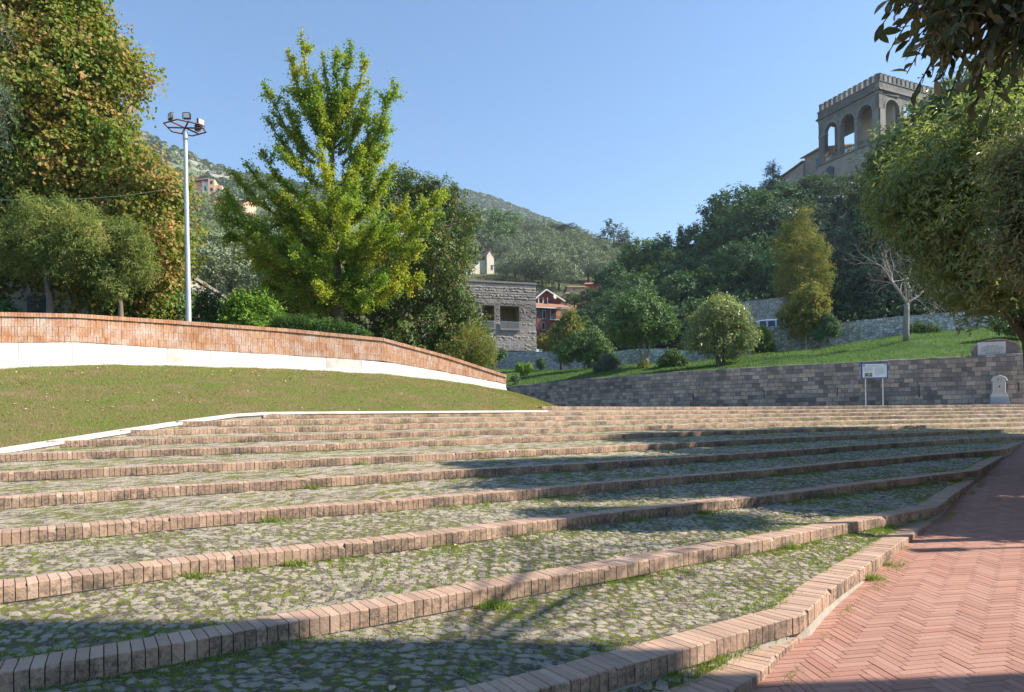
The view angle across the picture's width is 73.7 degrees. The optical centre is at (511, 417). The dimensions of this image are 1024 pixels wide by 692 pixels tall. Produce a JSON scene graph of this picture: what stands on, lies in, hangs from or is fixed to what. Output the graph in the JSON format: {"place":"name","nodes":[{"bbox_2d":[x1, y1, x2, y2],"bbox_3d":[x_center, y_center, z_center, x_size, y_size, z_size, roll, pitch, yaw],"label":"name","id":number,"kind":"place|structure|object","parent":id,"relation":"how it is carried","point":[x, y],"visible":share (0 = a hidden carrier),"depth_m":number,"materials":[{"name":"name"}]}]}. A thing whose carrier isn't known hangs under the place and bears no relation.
{"place":"outdoors","nodes":[
{"label":"outdoors","id":0,"kind":"place"},
{"bbox_2d":[95,133,406,237],"bbox_3d":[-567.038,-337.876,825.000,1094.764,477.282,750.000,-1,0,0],"label":"mountain","id":1,"kind":"structure","parent":0,"point":[194,164],"depth_m":811.53,"materials":[{"name":"green plant"}]},
{"bbox_2d":[79,103,434,223],"bbox_3d":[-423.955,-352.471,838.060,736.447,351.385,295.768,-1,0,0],"label":"woods","id":2,"kind":"object","parent":1,"relation":"on","point":[171,153],"visible":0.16,"depth_m":809.67,"materials":[{"name":"green plant"}]},
{"bbox_2d":[101,202,437,340],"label":"olive slope","id":3,"kind":"structure","parent":0,"point":[215,224],"depth_m":107.91,"materials":[{"name":"green plant"}]},
{"bbox_2d":[174,225,252,284],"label":"olive tree","id":4,"kind":"object","parent":3,"relation":"on","point":[214,252],"visible":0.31,"depth_m":78.21,"materials":[{"name":"green plant"}]},
{"bbox_2d":[203,249,261,300],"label":"olive tree","id":5,"kind":"object","parent":3,"relation":"on","point":[229,282],"visible":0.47,"depth_m":83.97,"materials":[{"name":"green plant"}]},
{"bbox_2d":[368,276,536,351],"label":"stone building","id":6,"kind":"structure","parent":3,"relation":"on","point":[510,307],"depth_m":89.61,"materials":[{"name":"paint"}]},
{"bbox_2d":[0,363,556,447],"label":"lawn","id":7,"kind":"structure","parent":0,"point":[41,407],"depth_m":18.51,"materials":[{"name":"green plant"}]},
{"bbox_2d":[0,312,506,390],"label":"brick wall","id":8,"kind":"structure","parent":7,"relation":"on","point":[43,339],"depth_m":23.61,"materials":[{"name":"orange brick"}]},
{"bbox_2d":[0,410,546,453],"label":"marble coping","id":9,"kind":"object","parent":7,"relation":"on","point":[54,445],"visible":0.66,"depth_m":16.08,"materials":[{"name":"stone"}]},
{"bbox_2d":[0,364,1019,690],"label":"leaf litter","id":10,"kind":"object","parent":7,"relation":"on","point":[362,438],"visible":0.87,"depth_m":16.82,"materials":[{"name":"brown plant"}]},
{"bbox_2d":[398,241,601,310],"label":"olive hill","id":11,"kind":"structure","parent":0,"point":[578,282],"depth_m":221.54,"materials":[{"name":"green plant"}]},
{"bbox_2d":[459,248,494,273],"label":"chapel","id":12,"kind":"structure","parent":11,"relation":"on","point":[485,266],"depth_m":228.51,"materials":[{"name":"beige paint"}]},
{"bbox_2d":[459,206,520,251],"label":"ridge tree","id":13,"kind":"object","parent":11,"relation":"on","point":[496,215],"visible":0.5,"depth_m":295.49,"materials":[{"name":"green plant"}]},
{"bbox_2d":[503,249,545,282],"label":"olive tree","id":14,"kind":"object","parent":11,"relation":"on","point":[525,273],"visible":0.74,"depth_m":207.87,"materials":[{"name":"green plant"}]},
{"bbox_2d":[516,248,562,286],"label":"olive tree","id":15,"kind":"object","parent":11,"relation":"on","point":[538,259],"visible":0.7,"depth_m":204.56,"materials":[{"name":"green plant"}]},
{"bbox_2d":[536,289,570,348],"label":"orange villa","id":16,"kind":"object","parent":11,"relation":"on","point":[548,304],"visible":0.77,"depth_m":141.56,"materials":[{"name":"red paint"}]},
{"bbox_2d":[537,252,584,289],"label":"olive tree","id":17,"kind":"object","parent":11,"relation":"on","point":[560,276],"visible":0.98,"depth_m":203.38,"materials":[{"name":"green plant"}]},
{"bbox_2d":[593,218,633,248],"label":"ridge tree","id":18,"kind":"object","parent":11,"relation":"on","point":[621,237],"visible":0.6,"depth_m":297.86,"materials":[{"name":"green plant"}]},
{"bbox_2d":[0,407,1023,691],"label":"cobbled ground","id":19,"kind":"structure","parent":0,"point":[478,645],"depth_m":6.53,"materials":[{"name":"stone"}]},
{"bbox_2d":[0,479,974,691],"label":"brick step","id":20,"kind":"object","parent":19,"relation":"on","point":[107,660],"visible":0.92,"depth_m":5.01,"materials":[{"name":"brick"}]},
{"bbox_2d":[0,455,1004,655],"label":"brick step","id":21,"kind":"object","parent":19,"relation":"on","point":[22,589],"visible":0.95,"depth_m":6.81,"materials":[{"name":"brick"}]},
{"bbox_2d":[0,413,1023,691],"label":"weeds","id":22,"kind":"object","parent":19,"relation":"on","point":[656,581],"visible":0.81,"depth_m":6.69,"materials":[{"name":"green plant"}]},
{"bbox_2d":[0,442,1023,582],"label":"brick step","id":23,"kind":"object","parent":19,"relation":"on","point":[58,533],"visible":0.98,"depth_m":8.55,"materials":[{"name":"brick"}]},
{"bbox_2d":[0,428,1023,481],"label":"brick step","id":24,"kind":"object","parent":19,"relation":"on","point":[59,474],"visible":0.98,"depth_m":12.51,"materials":[{"name":"brick"}]},
{"bbox_2d":[0,423,1023,468],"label":"brick step","id":25,"kind":"object","parent":19,"relation":"on","point":[56,456],"visible":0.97,"depth_m":14.95,"materials":[{"name":"brick"}]},
{"bbox_2d":[0,435,1023,508],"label":"brick step","id":26,"kind":"object","parent":19,"relation":"on","point":[90,496],"visible":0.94,"depth_m":10.53,"materials":[{"name":"brick"}]},
{"bbox_2d":[47,418,1023,447],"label":"brick step","id":27,"kind":"object","parent":19,"relation":"on","point":[163,441],"visible":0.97,"depth_m":17.35,"materials":[{"name":"brick"}]},
{"bbox_2d":[175,447,923,609],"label":"weeds","id":28,"kind":"object","parent":19,"relation":"on","point":[493,604],"visible":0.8,"depth_m":6.86,"materials":[{"name":"green plant"}]},
{"bbox_2d":[120,414,1023,435],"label":"brick step","id":29,"kind":"object","parent":19,"relation":"on","point":[152,432],"visible":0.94,"depth_m":19.97,"materials":[{"name":"brick"}]},
{"bbox_2d":[175,411,1023,426],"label":"brick step","id":30,"kind":"object","parent":19,"relation":"on","point":[304,422],"visible":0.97,"depth_m":21.73,"materials":[{"name":"brick"}]},
{"bbox_2d":[263,408,1023,418],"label":"brick step","id":31,"kind":"object","parent":19,"relation":"on","point":[282,416],"visible":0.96,"depth_m":26.45,"materials":[{"name":"brick"}]},
{"bbox_2d":[538,404,1023,410],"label":"brick step","id":32,"kind":"object","parent":19,"relation":"on","point":[553,408],"visible":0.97,"depth_m":33.84,"materials":[{"name":"brick"}]},
{"bbox_2d":[99,0,986,351],"label":"sky","id":33,"kind":"structure","parent":0,"point":[585,113],"materials":[{"name":"blue"}]},
{"bbox_2d":[492,327,1022,385],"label":"green bank","id":34,"kind":"structure","parent":0,"point":[938,344],"depth_m":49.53,"materials":[{"name":"green plant"}]},
{"bbox_2d":[545,308,586,369],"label":"tree","id":35,"kind":"object","parent":34,"relation":"on","point":[563,326],"visible":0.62,"depth_m":75.17,"materials":[{"name":"green plant"}]},
{"bbox_2d":[551,325,617,368],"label":"tree","id":36,"kind":"object","parent":34,"relation":"on","point":[582,348],"visible":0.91,"depth_m":66.51,"materials":[{"name":"green plant"}]},
{"bbox_2d":[592,353,624,372],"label":"shrub","id":37,"kind":"object","parent":34,"relation":"on","point":[601,364],"visible":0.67,"depth_m":59.55,"materials":[{"name":"green plant"}]},
{"bbox_2d":[601,285,682,366],"bbox_3d":[11.002,-7.562,58.095,6.812,7.706,5.227,-1,0,-34],"label":"tree","id":38,"kind":"object","parent":34,"relation":"on","point":[637,315],"visible":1,"depth_m":57.17,"materials":[{"name":"green plant"}]},
{"bbox_2d":[590,346,749,366],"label":"rubble wall","id":39,"kind":"structure","parent":34,"relation":"on","point":[631,356],"depth_m":69.19,"materials":[{"name":"stone"}]},
{"bbox_2d":[656,347,690,367],"bbox_3d":[13.221,-4.702,56.016,2.454,2.408,2.670,-1,0,-37],"label":"shrub","id":40,"kind":"object","parent":34,"relation":"on","point":[671,357],"visible":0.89,"depth_m":55.77,"materials":[{"name":"green plant"}]},
{"bbox_2d":[677,289,765,365],"bbox_3d":[15.372,-6.550,51.629,7.402,6.352,4.824,-1,0,-29],"label":"tree","id":41,"kind":"object","parent":34,"relation":"on","point":[718,325],"visible":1,"depth_m":51.17,"materials":[{"name":"green plant"}]},
{"bbox_2d":[750,323,777,353],"bbox_3d":[22.749,-6.937,61.903,3.059,3.255,2.629,-1,0,-25],"label":"shrub","id":42,"kind":"object","parent":34,"relation":"on","point":[768,343],"visible":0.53,"depth_m":61.63,"materials":[{"name":"green plant"}]},
{"bbox_2d":[771,279,834,349],"bbox_3d":[25.685,-8.509,60.163,5.252,7.041,3.697,-1,0,0],"label":"autumn tree","id":43,"kind":"object","parent":34,"relation":"on","point":[808,309],"visible":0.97,"depth_m":59.59,"materials":[{"name":"green plant"}]},
{"bbox_2d":[811,310,844,342],"bbox_3d":[27.042,-7.777,58.848,3.218,2.959,2.210,-1,0,-31],"label":"shrub","id":44,"kind":"object","parent":34,"relation":"on","point":[829,328],"visible":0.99,"depth_m":58.58,"materials":[{"name":"green plant"}]},
{"bbox_2d":[750,312,994,354],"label":"rubble wall","id":45,"kind":"structure","parent":34,"relation":"on","point":[862,330],"depth_m":59.31,"materials":[{"name":"stone"}]},
{"bbox_2d":[839,239,952,340],"bbox_3d":[28.918,-9.795,49.589,9.494,8.500,8.518,-1,0,0],"label":"bare tree","id":46,"kind":"object","parent":34,"relation":"on","point":[906,320],"visible":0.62,"depth_m":50.01,"materials":[{"name":"grey plant"}]},
{"bbox_2d":[614,232,966,350],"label":"castle hill","id":47,"kind":"structure","parent":0,"point":[863,286],"depth_m":85.09,"materials":[{"name":"green plant"}]},
{"bbox_2d":[587,287,624,334],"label":"woodland tree","id":48,"kind":"object","parent":47,"relation":"on","point":[611,300],"visible":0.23,"depth_m":96.75,"materials":[{"name":"green plant"}]},
{"bbox_2d":[589,261,632,298],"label":"woodland tree","id":49,"kind":"object","parent":47,"relation":"on","point":[615,270],"visible":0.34,"depth_m":122.06,"materials":[{"name":"green plant"}]},
{"bbox_2d":[599,268,655,308],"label":"woodland tree","id":50,"kind":"object","parent":47,"relation":"on","point":[622,285],"visible":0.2,"depth_m":105.84,"materials":[{"name":"green plant"}]},
{"bbox_2d":[618,237,663,277],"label":"woodland tree","id":51,"kind":"object","parent":47,"relation":"on","point":[629,250],"visible":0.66,"depth_m":129.88,"materials":[{"name":"green plant"}]},
{"bbox_2d":[634,231,679,273],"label":"woodland tree","id":52,"kind":"object","parent":47,"relation":"on","point":[666,241],"visible":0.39,"depth_m":129.77,"materials":[{"name":"green plant"}]},
{"bbox_2d":[627,264,688,294],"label":"woodland tree","id":53,"kind":"object","parent":47,"relation":"on","point":[651,280],"visible":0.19,"depth_m":110.33,"materials":[{"name":"green plant"}]},
{"bbox_2d":[649,270,705,308],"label":"woodland tree","id":54,"kind":"object","parent":47,"relation":"on","point":[673,282],"visible":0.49,"depth_m":97.45,"materials":[{"name":"green plant"}]},
{"bbox_2d":[667,294,705,349],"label":"woodland tree","id":55,"kind":"object","parent":47,"relation":"on","point":[692,304],"visible":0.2,"depth_m":86.82,"materials":[{"name":"green plant"}]},
{"bbox_2d":[656,245,720,287],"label":"woodland tree","id":56,"kind":"object","parent":47,"relation":"on","point":[691,261],"visible":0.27,"depth_m":112.16,"materials":[{"name":"green plant"}]},
{"bbox_2d":[676,218,717,253],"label":"woodland tree","id":57,"kind":"object","parent":47,"relation":"on","point":[691,232],"visible":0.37,"depth_m":127.80,"materials":[{"name":"green plant"}]},
{"bbox_2d":[680,264,746,298],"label":"woodland tree","id":58,"kind":"object","parent":47,"relation":"on","point":[700,282],"visible":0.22,"depth_m":97.83,"materials":[{"name":"green plant"}]},
{"bbox_2d":[697,240,754,279],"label":"woodland tree","id":59,"kind":"object","parent":47,"relation":"on","point":[709,260],"visible":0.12,"depth_m":103.95,"materials":[{"name":"green plant"}]},
{"bbox_2d":[695,181,758,231],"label":"woodland tree","id":60,"kind":"object","parent":47,"relation":"on","point":[723,198],"visible":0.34,"depth_m":125.31,"materials":[{"name":"green plant"}]},
{"bbox_2d":[695,200,781,259],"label":"woodland tree","id":61,"kind":"object","parent":47,"relation":"on","point":[722,226],"visible":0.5,"depth_m":113.12,"materials":[{"name":"green plant"}]},
{"bbox_2d":[717,230,787,280],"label":"woodland tree","id":62,"kind":"object","parent":47,"relation":"on","point":[742,255],"visible":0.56,"depth_m":97.25,"materials":[{"name":"green plant"}]},
{"bbox_2d":[729,185,803,243],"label":"woodland tree","id":63,"kind":"object","parent":47,"relation":"on","point":[761,198],"visible":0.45,"depth_m":109.64,"materials":[{"name":"green plant"}]},
{"bbox_2d":[735,297,799,325],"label":"rubble wall","id":64,"kind":"structure","parent":47,"relation":"on","point":[764,309],"depth_m":76.42,"materials":[{"name":"grey stone"}]},
{"bbox_2d":[758,158,789,199],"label":"spruce tree","id":65,"kind":"object","parent":47,"relation":"on","point":[770,181],"visible":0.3,"depth_m":127.63,"materials":[{"name":"green plant"}]},
{"bbox_2d":[607,223,954,350],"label":"undergrowth","id":66,"kind":"object","parent":47,"relation":"on","point":[852,302],"visible":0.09,"depth_m":78.52,"materials":[{"name":"green plant"}]},
{"bbox_2d":[751,247,815,292],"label":"woodland tree","id":67,"kind":"object","parent":47,"relation":"on","point":[769,262],"visible":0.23,"depth_m":91.02,"materials":[{"name":"green plant"}]},
{"bbox_2d":[751,180,816,219],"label":"woodland tree","id":68,"kind":"object","parent":47,"relation":"on","point":[777,186],"visible":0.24,"depth_m":117.61,"materials":[{"name":"green plant"}]},
{"bbox_2d":[749,197,822,246],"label":"woodland tree","id":69,"kind":"object","parent":47,"relation":"on","point":[777,220],"visible":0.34,"depth_m":105.94,"materials":[{"name":"green plant"}]},
{"bbox_2d":[765,202,837,324],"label":"autumn tree","id":70,"kind":"object","parent":47,"relation":"on","point":[799,272],"visible":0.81,"depth_m":75.58,"materials":[{"name":"green plant"}]},
{"bbox_2d":[781,173,830,208],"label":"woodland tree","id":71,"kind":"object","parent":47,"relation":"on","point":[806,181],"visible":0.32,"depth_m":117.03,"materials":[{"name":"green plant"}]},
{"bbox_2d":[795,202,833,250],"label":"woodland tree","id":72,"kind":"object","parent":47,"relation":"on","point":[821,212],"visible":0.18,"depth_m":97.35,"materials":[{"name":"green plant"}]},
{"bbox_2d":[781,143,852,186],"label":"castle wing","id":73,"kind":"structure","parent":47,"relation":"on","point":[802,169],"depth_m":145.64,"materials":[{"name":"grey stone"}]},
{"bbox_2d":[807,176,857,235],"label":"woodland tree","id":74,"kind":"object","parent":47,"relation":"on","point":[835,201],"visible":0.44,"depth_m":102.44,"materials":[{"name":"green plant"}]},
{"bbox_2d":[819,212,870,262],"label":"woodland tree","id":75,"kind":"object","parent":47,"relation":"on","point":[838,233],"visible":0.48,"depth_m":93.04,"materials":[{"name":"green plant"}]},
{"bbox_2d":[838,203,890,255],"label":"woodland tree","id":76,"kind":"object","parent":47,"relation":"on","point":[859,221],"visible":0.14,"depth_m":92.19,"materials":[{"name":"green plant"}]},
{"bbox_2d":[848,234,908,283],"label":"woodland tree","id":77,"kind":"object","parent":47,"relation":"on","point":[867,266],"visible":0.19,"depth_m":80.78,"materials":[{"name":"green plant"}]},
{"bbox_2d":[816,73,945,190],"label":"castle loggia","id":78,"kind":"object","parent":47,"relation":"on","point":[859,109],"visible":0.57,"depth_m":132.93,"materials":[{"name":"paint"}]},
{"bbox_2d":[749,475,1023,691],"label":"pavement","id":79,"kind":"structure","parent":0,"point":[944,612],"depth_m":5.60,"materials":[{"name":"brick"}]},
{"bbox_2d":[443,520,933,691],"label":"brick step","id":80,"kind":"object","parent":79,"relation":"on","point":[813,604],"visible":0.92,"depth_m":4.75,"materials":[{"name":"brick"}]},
{"bbox_2d":[661,636,801,691],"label":"brick step","id":81,"kind":"object","parent":79,"relation":"on","point":[753,670],"visible":0.76,"depth_m":4.49,"materials":[{"name":"brick"}]},
{"bbox_2d":[845,42,1023,365],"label":"laurel tree","id":82,"kind":"object","parent":79,"relation":"on","point":[919,173],"visible":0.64,"depth_m":10.71,"materials":[{"name":"green plant"}]},
{"bbox_2d":[874,0,1023,130],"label":"overhanging tree","id":83,"kind":"object","parent":79,"relation":"on","point":[952,28],"visible":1,"depth_m":3.89,"materials":[{"name":"green plant"}]},
{"bbox_2d":[955,118,1023,310],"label":"bronze tree","id":84,"kind":"object","parent":79,"relation":"on","point":[1005,216],"visible":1,"depth_m":8.43,"materials":[{"name":"green plant"}]},
{"bbox_2d":[983,443,1023,476],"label":"brick pavement","id":85,"kind":"structure","parent":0,"point":[1012,463],"depth_m":16.19,"materials":[{"name":"red brick"}]},
{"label":"garden ground","id":86,"kind":"structure","parent":0,"visible":0},
{"bbox_2d":[0,3,30,203],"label":"weeping conifer","id":87,"kind":"object","parent":86,"relation":"on","point":[5,92],"visible":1,"depth_m":15.19,"materials":[{"name":"plant"}]},
{"bbox_2d":[0,185,118,312],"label":"feathery tree","id":88,"kind":"object","parent":86,"relation":"on","point":[23,239],"visible":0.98,"depth_m":24.05,"materials":[{"name":"green plant"}]},
{"bbox_2d":[0,0,213,320],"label":"autumn tree","id":89,"kind":"object","parent":86,"relation":"on","point":[68,59],"visible":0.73,"depth_m":26.47,"materials":[{"name":"green plant"}]},
{"bbox_2d":[0,270,226,320],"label":"outbuilding","id":90,"kind":"structure","parent":86,"relation":"on","point":[28,305],"depth_m":32.56,"materials":[{"name":"grey paint"}]},
{"bbox_2d":[74,212,165,316],"bbox_3d":[-14.351,-5.244,25.073,3.030,4.521,2.288,-1,0,0],"label":"feathery tree","id":91,"kind":"object","parent":86,"relation":"on","point":[124,269],"visible":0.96,"depth_m":24.72,"materials":[{"name":"green plant"}]},
{"bbox_2d":[102,290,195,320],"bbox_3d":[-15.366,-4.404,29.025,3.808,2.262,2.113,-1,0,0],"label":"shrub","id":92,"kind":"object","parent":86,"relation":"on","point":[179,312],"visible":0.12,"depth_m":28.75,"materials":[{"name":"green plant"}]},
{"bbox_2d":[163,112,206,320],"bbox_3d":[-12.401,-7.257,26.000,1.403,8.886,1.530,-1,0,0],"label":"floodlight mast","id":93,"kind":"object","parent":86,"relation":"on","point":[199,125],"visible":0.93,"depth_m":25.93,"materials":[{"name":"metal"}]},
{"bbox_2d":[180,283,228,323],"bbox_3d":[-15.188,-5.023,33.834,3.522,3.284,2.513,-1,0,0],"label":"shrub","id":94,"kind":"object","parent":86,"relation":"on","point":[205,305],"visible":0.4,"depth_m":33.38,"materials":[{"name":"green plant"}]},
{"bbox_2d":[215,282,286,326],"bbox_3d":[-11.510,-4.378,29.913,3.227,3.236,2.629,-1,0,0],"label":"shrub","id":95,"kind":"object","parent":86,"relation":"on","point":[256,310],"visible":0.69,"depth_m":29.40,"materials":[{"name":"green plant"}]},
{"bbox_2d":[265,312,373,336],"bbox_3d":[-7.911,-3.662,28.048,4.519,1.358,1.324,-1,0,0],"label":"hedge","id":96,"kind":"object","parent":86,"relation":"on","point":[317,326],"visible":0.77,"depth_m":27.84,"materials":[{"name":"green plant"}]},
{"bbox_2d":[211,25,450,327],"bbox_3d":[-8.911,-11.588,33.170,11.954,14.521,7.776,-1,0,0],"label":"ginkgo tree","id":97,"kind":"object","parent":86,"relation":"on","point":[325,284],"visible":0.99,"depth_m":32.46,"materials":[{"name":"green plant"}]},
{"bbox_2d":[318,159,496,360],"bbox_3d":[-5.895,-7.644,37.987,10.099,13.393,7.331,-1,0,0],"label":"magnolia tree","id":98,"kind":"object","parent":86,"relation":"on","point":[442,240],"visible":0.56,"depth_m":37.24,"materials":[{"name":"green plant"}]},
{"bbox_2d":[433,318,500,371],"bbox_3d":[-2.305,-3.451,33.895,3.532,3.188,2.405,-1,0,-12],"label":"shrub","id":99,"kind":"object","parent":86,"relation":"on","point":[466,343],"visible":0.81,"depth_m":33.58,"materials":[{"name":"green plant"}]},
{"bbox_2d":[487,351,586,369],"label":"rubble wall","id":100,"kind":"structure","parent":86,"relation":"on","point":[510,360],"depth_m":88.11,"materials":[{"name":"grey stone"}]},
{"label":"plaza","id":101,"kind":"structure","parent":0,"visible":0},
{"bbox_2d":[506,353,1023,406],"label":"tuff wall","id":102,"kind":"structure","parent":101,"relation":"on","point":[963,380],"depth_m":44.60,"materials":[{"name":"grey stone"}]},
{"bbox_2d":[970,339,1020,355],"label":"stone","id":103,"kind":"structure","parent":102,"relation":"on","point":[995,346],"depth_m":40.31,"materials":[{"name":"stone"}]},
{"bbox_2d":[861,362,887,405],"bbox_3d":[20.320,-1.802,38.299,1.448,2.507,0.121,-1,0,4],"label":"information board","id":104,"kind":"object","parent":101,"relation":"on","point":[875,370],"visible":0.92,"depth_m":38.25,"materials":[{"name":"metal"}]},
{"bbox_2d":[988,375,1009,403],"bbox_3d":[28.312,-1.562,39.704,0.960,1.773,0.600,-1,0,24],"label":"drinking fountain","id":105,"kind":"object","parent":101,"relation":"on","point":[998,394],"visible":0.99,"depth_m":39.57,"materials":[{"name":"stone"}]},
{"bbox_3d":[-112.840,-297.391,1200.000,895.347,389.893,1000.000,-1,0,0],"label":"mountain","id":106,"kind":"structure","parent":0,"visible":0},
{"bbox_2d":[379,188,589,234],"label":"woods","id":107,"kind":"object","parent":106,"relation":"on","point":[486,201],"visible":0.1,"depth_m":1346.33,"materials":[{"name":"green plant"}]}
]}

